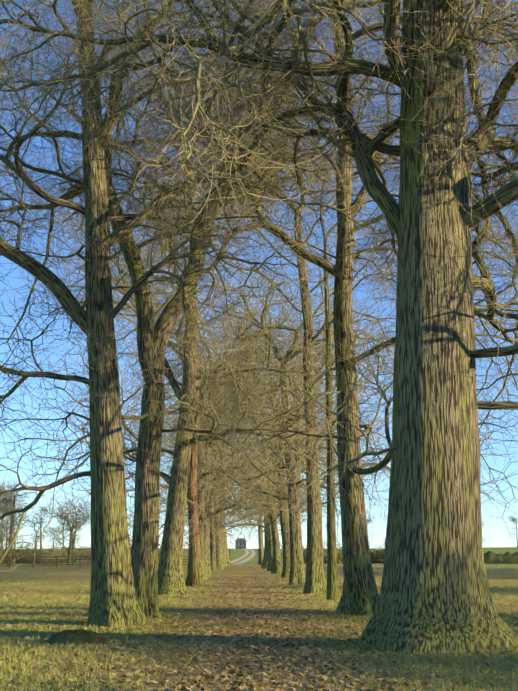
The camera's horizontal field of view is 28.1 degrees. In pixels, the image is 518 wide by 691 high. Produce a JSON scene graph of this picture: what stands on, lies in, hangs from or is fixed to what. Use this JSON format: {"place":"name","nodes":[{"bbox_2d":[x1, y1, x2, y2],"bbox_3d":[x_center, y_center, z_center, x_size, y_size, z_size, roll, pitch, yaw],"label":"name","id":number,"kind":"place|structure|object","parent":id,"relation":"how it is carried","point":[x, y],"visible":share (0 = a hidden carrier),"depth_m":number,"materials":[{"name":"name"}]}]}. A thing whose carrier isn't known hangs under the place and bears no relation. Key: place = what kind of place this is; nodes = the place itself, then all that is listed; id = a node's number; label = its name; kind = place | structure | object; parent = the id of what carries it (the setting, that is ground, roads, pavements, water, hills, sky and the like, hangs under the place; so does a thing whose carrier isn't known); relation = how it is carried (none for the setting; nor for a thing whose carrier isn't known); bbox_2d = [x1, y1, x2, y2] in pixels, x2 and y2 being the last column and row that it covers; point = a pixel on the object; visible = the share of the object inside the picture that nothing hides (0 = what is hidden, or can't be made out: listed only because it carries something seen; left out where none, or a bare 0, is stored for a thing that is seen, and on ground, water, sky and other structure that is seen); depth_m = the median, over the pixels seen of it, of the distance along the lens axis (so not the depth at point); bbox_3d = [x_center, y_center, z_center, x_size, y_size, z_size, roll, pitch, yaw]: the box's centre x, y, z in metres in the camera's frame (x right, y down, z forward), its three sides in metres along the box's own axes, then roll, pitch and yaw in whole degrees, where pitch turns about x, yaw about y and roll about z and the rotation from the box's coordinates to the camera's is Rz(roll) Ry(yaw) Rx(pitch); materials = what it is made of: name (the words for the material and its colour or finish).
{"place":"outdoors","nodes":[
{"label":"outdoors","id":0,"kind":"place"},
{"bbox_2d":[0,547,517,690],"bbox_3d":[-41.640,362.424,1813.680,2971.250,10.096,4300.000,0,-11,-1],"label":"ground","id":1,"kind":"structure","parent":0,"point":[244,562],"depth_m":23.63,"materials":[{"name":"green plant"}]},
{"bbox_2d":[0,520,16,550],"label":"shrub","id":2,"kind":"object","parent":1,"relation":"on","point":[6,535],"visible":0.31,"depth_m":165.12,"materials":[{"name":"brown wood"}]},
{"bbox_2d":[0,475,23,548],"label":"tree","id":3,"kind":"object","parent":1,"relation":"on","point":[7,500],"visible":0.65,"depth_m":132.71,"materials":[{"name":"brown plant"}]},
{"bbox_2d":[0,498,32,564],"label":"tree","id":4,"kind":"object","parent":1,"relation":"on","point":[15,514],"visible":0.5,"depth_m":151.36,"materials":[{"name":"brown plant"}]},
{"bbox_2d":[0,496,32,558],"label":"tree","id":5,"kind":"object","parent":1,"relation":"on","point":[9,528],"visible":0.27,"depth_m":163.80,"materials":[{"name":"brown plant"}]},
{"bbox_2d":[0,512,37,563],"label":"tree","id":6,"kind":"object","parent":1,"relation":"on","point":[16,538],"visible":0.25,"depth_m":164.64,"materials":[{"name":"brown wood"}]},
{"bbox_2d":[0,478,52,566],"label":"tree","id":7,"kind":"object","parent":1,"relation":"on","point":[11,527],"visible":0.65,"depth_m":133.56,"materials":[{"name":"brown plant"}]},
{"bbox_2d":[4,510,51,564],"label":"tree","id":8,"kind":"object","parent":1,"relation":"on","point":[34,525],"visible":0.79,"depth_m":153.19,"materials":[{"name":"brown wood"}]},
{"bbox_2d":[20,529,51,560],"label":"tree","id":9,"kind":"object","parent":1,"relation":"on","point":[37,539],"visible":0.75,"depth_m":177.34,"materials":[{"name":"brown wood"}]},
{"bbox_2d":[2,547,75,563],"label":"hedge","id":10,"kind":"object","parent":1,"relation":"on","point":[19,560],"visible":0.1,"depth_m":180.72,"materials":[{"name":"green plant"}]},
{"bbox_2d":[23,502,57,548],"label":"tree","id":11,"kind":"object","parent":1,"relation":"on","point":[47,513],"visible":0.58,"depth_m":479.52,"materials":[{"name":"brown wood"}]},
{"bbox_2d":[15,546,65,563],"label":"bush","id":12,"kind":"object","parent":1,"relation":"on","point":[29,552],"visible":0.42,"depth_m":174.94,"materials":[{"name":"green plant"}]},
{"bbox_2d":[35,547,74,565],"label":"bush","id":13,"kind":"object","parent":1,"relation":"on","point":[54,557],"visible":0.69,"depth_m":139.60,"materials":[{"name":"green plant"}]},
{"bbox_2d":[38,546,76,563],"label":"bush","id":14,"kind":"object","parent":1,"relation":"on","point":[52,555],"visible":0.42,"depth_m":171.33,"materials":[{"name":"green plant"}]},
{"bbox_2d":[39,543,80,563],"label":"bush","id":15,"kind":"object","parent":1,"relation":"on","point":[61,552],"visible":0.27,"depth_m":173.10,"materials":[{"name":"green plant"}]},
{"bbox_2d":[50,511,77,547],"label":"tree","id":16,"kind":"object","parent":1,"relation":"on","point":[63,530],"visible":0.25,"depth_m":611.31,"materials":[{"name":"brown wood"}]},
{"bbox_2d":[38,508,90,563],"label":"tree","id":17,"kind":"object","parent":1,"relation":"on","point":[71,520],"visible":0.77,"depth_m":147.59,"materials":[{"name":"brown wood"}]},
{"bbox_2d":[40,496,90,563],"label":"tree","id":18,"kind":"object","parent":1,"relation":"on","point":[86,516],"visible":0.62,"depth_m":152.17,"materials":[{"name":"brown plant"}]},
{"bbox_2d":[50,494,90,548],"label":"tree","id":19,"kind":"object","parent":1,"relation":"on","point":[72,504],"visible":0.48,"depth_m":457.81,"materials":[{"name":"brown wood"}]},
{"bbox_2d":[53,516,90,563],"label":"tree","id":20,"kind":"object","parent":1,"relation":"on","point":[72,527],"visible":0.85,"depth_m":147.26,"materials":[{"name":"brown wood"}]},
{"bbox_2d":[46,629,113,644],"bbox_3d":[-3.359,5.250,18.648,1.291,0.274,1.143,-9,-14,37],"label":"mound","id":21,"kind":"object","parent":1,"relation":"on","point":[73,636],"visible":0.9,"depth_m":18.39,"materials":[{"name":"green plant"}]},
{"bbox_2d":[71,545,90,556],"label":"bush","id":22,"kind":"object","parent":1,"relation":"on","point":[84,552],"visible":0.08,"depth_m":172.91,"materials":[{"name":"green plant"}]},
{"bbox_2d":[75,544,90,560],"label":"bush","id":23,"kind":"object","parent":1,"relation":"on","point":[83,553],"visible":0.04,"depth_m":181.44,"materials":[{"name":"green plant"}]},
{"bbox_2d":[0,556,187,568],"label":"rail fence","id":24,"kind":"object","parent":1,"relation":"on","point":[56,562],"visible":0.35,"depth_m":119.94,"materials":[{"name":"brown wood"}]},
{"bbox_2d":[23,556,185,563],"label":"boundary fence","id":25,"kind":"object","parent":1,"relation":"on","point":[89,558],"visible":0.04,"depth_m":180.65,"materials":[{"name":"brown wood"}]},
{"bbox_2d":[127,514,133,532],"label":"tree","id":26,"kind":"object","parent":1,"relation":"on","point":[130,524],"visible":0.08,"depth_m":141.97,"materials":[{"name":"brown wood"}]},
{"bbox_2d":[89,530,187,560],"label":"bush","id":27,"kind":"object","parent":1,"relation":"on","point":[160,548],"visible":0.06,"depth_m":138.61,"materials":[{"name":"plant"}]},
{"bbox_2d":[129,538,188,563],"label":"bush","id":28,"kind":"object","parent":1,"relation":"on","point":[160,545],"visible":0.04,"depth_m":136.22,"materials":[{"name":"plant"}]},
{"bbox_2d":[77,310,306,576],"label":"oak tree","id":29,"kind":"object","parent":1,"relation":"on","point":[206,551],"visible":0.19,"depth_m":71.93,"materials":[{"name":"brown plant"}]},
{"bbox_2d":[66,251,323,579],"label":"oak tree","id":30,"kind":"object","parent":1,"relation":"on","point":[200,483],"visible":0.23,"depth_m":65.22,"materials":[{"name":"brown plant"}]},
{"bbox_2d":[2,15,392,594],"bbox_3d":[-1.225,-1.549,43.273,17.872,23.968,16.378,-10,-15,41],"label":"oak tree","id":31,"kind":"object","parent":1,"relation":"on","point":[170,575],"visible":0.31,"depth_m":42.43,"materials":[{"name":"brown plant"}]},
{"bbox_2d":[0,0,398,626],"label":"oak tree","id":32,"kind":"object","parent":1,"relation":"on","point":[114,600],"visible":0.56,"depth_m":24.82,"materials":[{"name":"brown plant"}]},
{"bbox_2d":[120,363,278,535],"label":"oak tree","id":33,"kind":"object","parent":1,"relation":"on","point":[216,492],"visible":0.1,"depth_m":83.96,"materials":[{"name":"brown plant"}]},
{"bbox_2d":[113,193,290,585],"bbox_3d":[-4.415,1.234,54.403,11.475,22.824,11.133,7,-14,-33],"label":"chestnut tree","id":34,"kind":"object","parent":1,"relation":"on","point":[193,577],"visible":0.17,"depth_m":52.56,"materials":[{"name":"brown plant"}]},
{"bbox_2d":[161,437,251,565],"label":"oak tree","id":35,"kind":"object","parent":1,"relation":"on","point":[224,561],"visible":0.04,"depth_m":138.23,"materials":[{"name":"brown plant"}]},
{"bbox_2d":[136,395,278,571],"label":"oak tree","id":36,"kind":"object","parent":1,"relation":"on","point":[213,555],"visible":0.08,"depth_m":95.73,"materials":[{"name":"brown plant"}]},
{"bbox_2d":[162,429,253,567],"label":"oak tree","id":37,"kind":"object","parent":1,"relation":"on","point":[220,518],"visible":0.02,"depth_m":124.61,"materials":[{"name":"brown plant"}]},
{"bbox_2d":[129,386,288,569],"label":"oak tree","id":38,"kind":"object","parent":1,"relation":"on","point":[219,564],"visible":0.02,"depth_m":109.48,"materials":[{"name":"brown plant"}]},
{"bbox_2d":[218,442,258,562],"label":"oak tree","id":39,"kind":"object","parent":1,"relation":"on","point":[233,518],"depth_m":154.38,"materials":[{"name":"brown plant"}]},
{"bbox_2d":[235,541,245,548],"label":"house","id":40,"kind":"structure","parent":1,"relation":"on","point":[242,542],"depth_m":860.51,"materials":[{"name":"stone"}]},
{"bbox_2d":[228,548,258,562],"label":"gate posts","id":41,"kind":"object","parent":1,"relation":"on","point":[229,549],"visible":0.54,"depth_m":181.11,"materials":[{"name":"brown wood"}]},
{"bbox_2d":[225,466,279,563],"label":"oak tree","id":42,"kind":"object","parent":1,"relation":"on","point":[227,555],"visible":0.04,"depth_m":167.10,"materials":[{"name":"brown plant"}]},
{"bbox_2d":[236,484,280,553],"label":"oak tree","id":43,"kind":"object","parent":1,"relation":"on","point":[255,533],"visible":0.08,"depth_m":172.88,"materials":[{"name":"brown plant"}]},
{"bbox_2d":[0,0,517,654],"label":"oak tree","id":44,"kind":"object","parent":1,"relation":"on","point":[436,594],"visible":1,"depth_m":18.40,"materials":[{"name":"brown plant"}]},
{"bbox_2d":[0,0,517,616],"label":"oak tree","id":45,"kind":"object","parent":1,"relation":"on","point":[144,512],"visible":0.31,"depth_m":28.66,"materials":[{"name":"brown plant"}]},
{"bbox_2d":[235,451,282,564],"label":"oak tree","id":46,"kind":"object","parent":1,"relation":"on","point":[260,532],"visible":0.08,"depth_m":156.36,"materials":[{"name":"brown plant"}]},
{"bbox_2d":[0,580,517,690],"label":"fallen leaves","id":47,"kind":"object","parent":1,"relation":"on","point":[6,667],"visible":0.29,"depth_m":16.25,"materials":[{"name":"plant"}]},
{"bbox_2d":[0,576,517,690],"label":"grass tufts","id":48,"kind":"object","parent":1,"relation":"on","point":[331,668],"visible":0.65,"depth_m":15.54,"materials":[{"name":"green plant"}]},
{"bbox_2d":[228,445,320,545],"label":"oak tree","id":49,"kind":"object","parent":1,"relation":"on","point":[264,500],"visible":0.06,"depth_m":142.53,"materials":[{"name":"brown plant"}]},
{"bbox_2d":[210,374,340,573],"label":"oak tree","id":50,"kind":"object","parent":1,"relation":"on","point":[276,564],"visible":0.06,"depth_m":85.37,"materials":[{"name":"brown plant"}]},
{"bbox_2d":[158,224,395,584],"bbox_3d":[2.063,2.937,56.866,15.967,20.558,18.121,1,-11,-6],"label":"oak tree","id":51,"kind":"object","parent":1,"relation":"on","point":[297,573],"visible":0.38,"depth_m":56.90,"materials":[{"name":"brown plant"}]},
{"bbox_2d":[216,359,338,570],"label":"oak tree","id":52,"kind":"object","parent":1,"relation":"on","point":[269,549],"visible":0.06,"depth_m":99.25,"materials":[{"name":"brown plant"}]},
{"bbox_2d":[41,0,517,615],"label":"oak tree","id":53,"kind":"object","parent":1,"relation":"on","point":[359,596],"visible":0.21,"depth_m":28.00,"materials":[{"name":"brown plant"}]},
{"bbox_2d":[166,52,396,593],"bbox_3d":[1.433,-2.210,44.095,10.572,25.489,13.822,8,-14,-36],"label":"oak tree","id":54,"kind":"object","parent":1,"relation":"on","point":[315,581],"visible":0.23,"depth_m":42.61,"materials":[{"name":"brown plant"}]},
{"bbox_2d":[179,299,387,577],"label":"oak tree","id":55,"kind":"object","parent":1,"relation":"on","point":[285,533],"visible":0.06,"depth_m":71.93,"materials":[{"name":"brown plant"}]},
{"bbox_2d":[218,400,359,566],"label":"oak tree","id":56,"kind":"object","parent":1,"relation":"on","point":[264,555],"visible":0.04,"depth_m":127.22,"materials":[{"name":"brown plant"}]},
{"bbox_2d":[199,296,389,578],"bbox_3d":[2.011,5.295,64.669,12.482,19.020,14.029,1,-11,-6],"label":"oak tree","id":57,"kind":"object","parent":1,"relation":"on","point":[299,426],"visible":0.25,"depth_m":64.53,"materials":[{"name":"brown plant"}]},
{"bbox_2d":[212,381,383,568],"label":"oak tree","id":58,"kind":"object","parent":1,"relation":"on","point":[265,565],"visible":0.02,"depth_m":114.96,"materials":[{"name":"brown plant"}]},
{"bbox_2d":[281,539,341,557],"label":"bush","id":59,"kind":"object","parent":1,"relation":"on","point":[323,549],"visible":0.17,"depth_m":183.94,"materials":[{"name":"green plant"}]},
{"bbox_2d":[224,139,399,600],"bbox_3d":[3.603,0.104,36.834,8.247,18.080,8.969,-5,-12,23],"label":"oak tree","id":60,"kind":"object","parent":1,"relation":"on","point":[332,592],"visible":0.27,"depth_m":36.20,"materials":[{"name":"brown plant"}]},
{"bbox_2d":[305,539,342,563],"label":"bush","id":61,"kind":"object","parent":1,"relation":"on","point":[338,553],"visible":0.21,"depth_m":176.69,"materials":[{"name":"green plant"}]},
{"bbox_2d":[323,543,380,554],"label":"bush","id":62,"kind":"object","parent":1,"relation":"on","point":[370,549],"visible":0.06,"depth_m":182.44,"materials":[{"name":"plant"}]},
{"bbox_2d":[366,512,377,544],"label":"tree","id":63,"kind":"object","parent":1,"relation":"on","point":[369,520],"visible":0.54,"depth_m":411.70,"materials":[{"name":"brown plant"}]},
{"bbox_2d":[369,539,384,561],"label":"bush","id":64,"kind":"object","parent":1,"relation":"on","point":[378,551],"visible":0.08,"depth_m":181.19,"materials":[{"name":"green plant"}]},
{"bbox_2d":[370,545,383,562],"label":"bush","id":65,"kind":"object","parent":1,"relation":"on","point":[378,554],"visible":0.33,"depth_m":180.33,"materials":[{"name":"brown plant"}]},
{"bbox_2d":[303,549,517,563],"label":"hedge","id":66,"kind":"object","parent":1,"relation":"on","point":[491,557],"visible":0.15,"depth_m":181.81,"materials":[{"name":"green plant"}]},
{"bbox_2d":[503,513,517,546],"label":"tree","id":67,"kind":"object","parent":1,"relation":"on","point":[513,519],"visible":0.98,"depth_m":528.03,"materials":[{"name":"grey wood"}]},
{"bbox_2d":[0,0,517,548],"label":"sky","id":68,"kind":"structure","parent":0,"point":[496,527],"materials":[{"name":"blue"}]}
]}

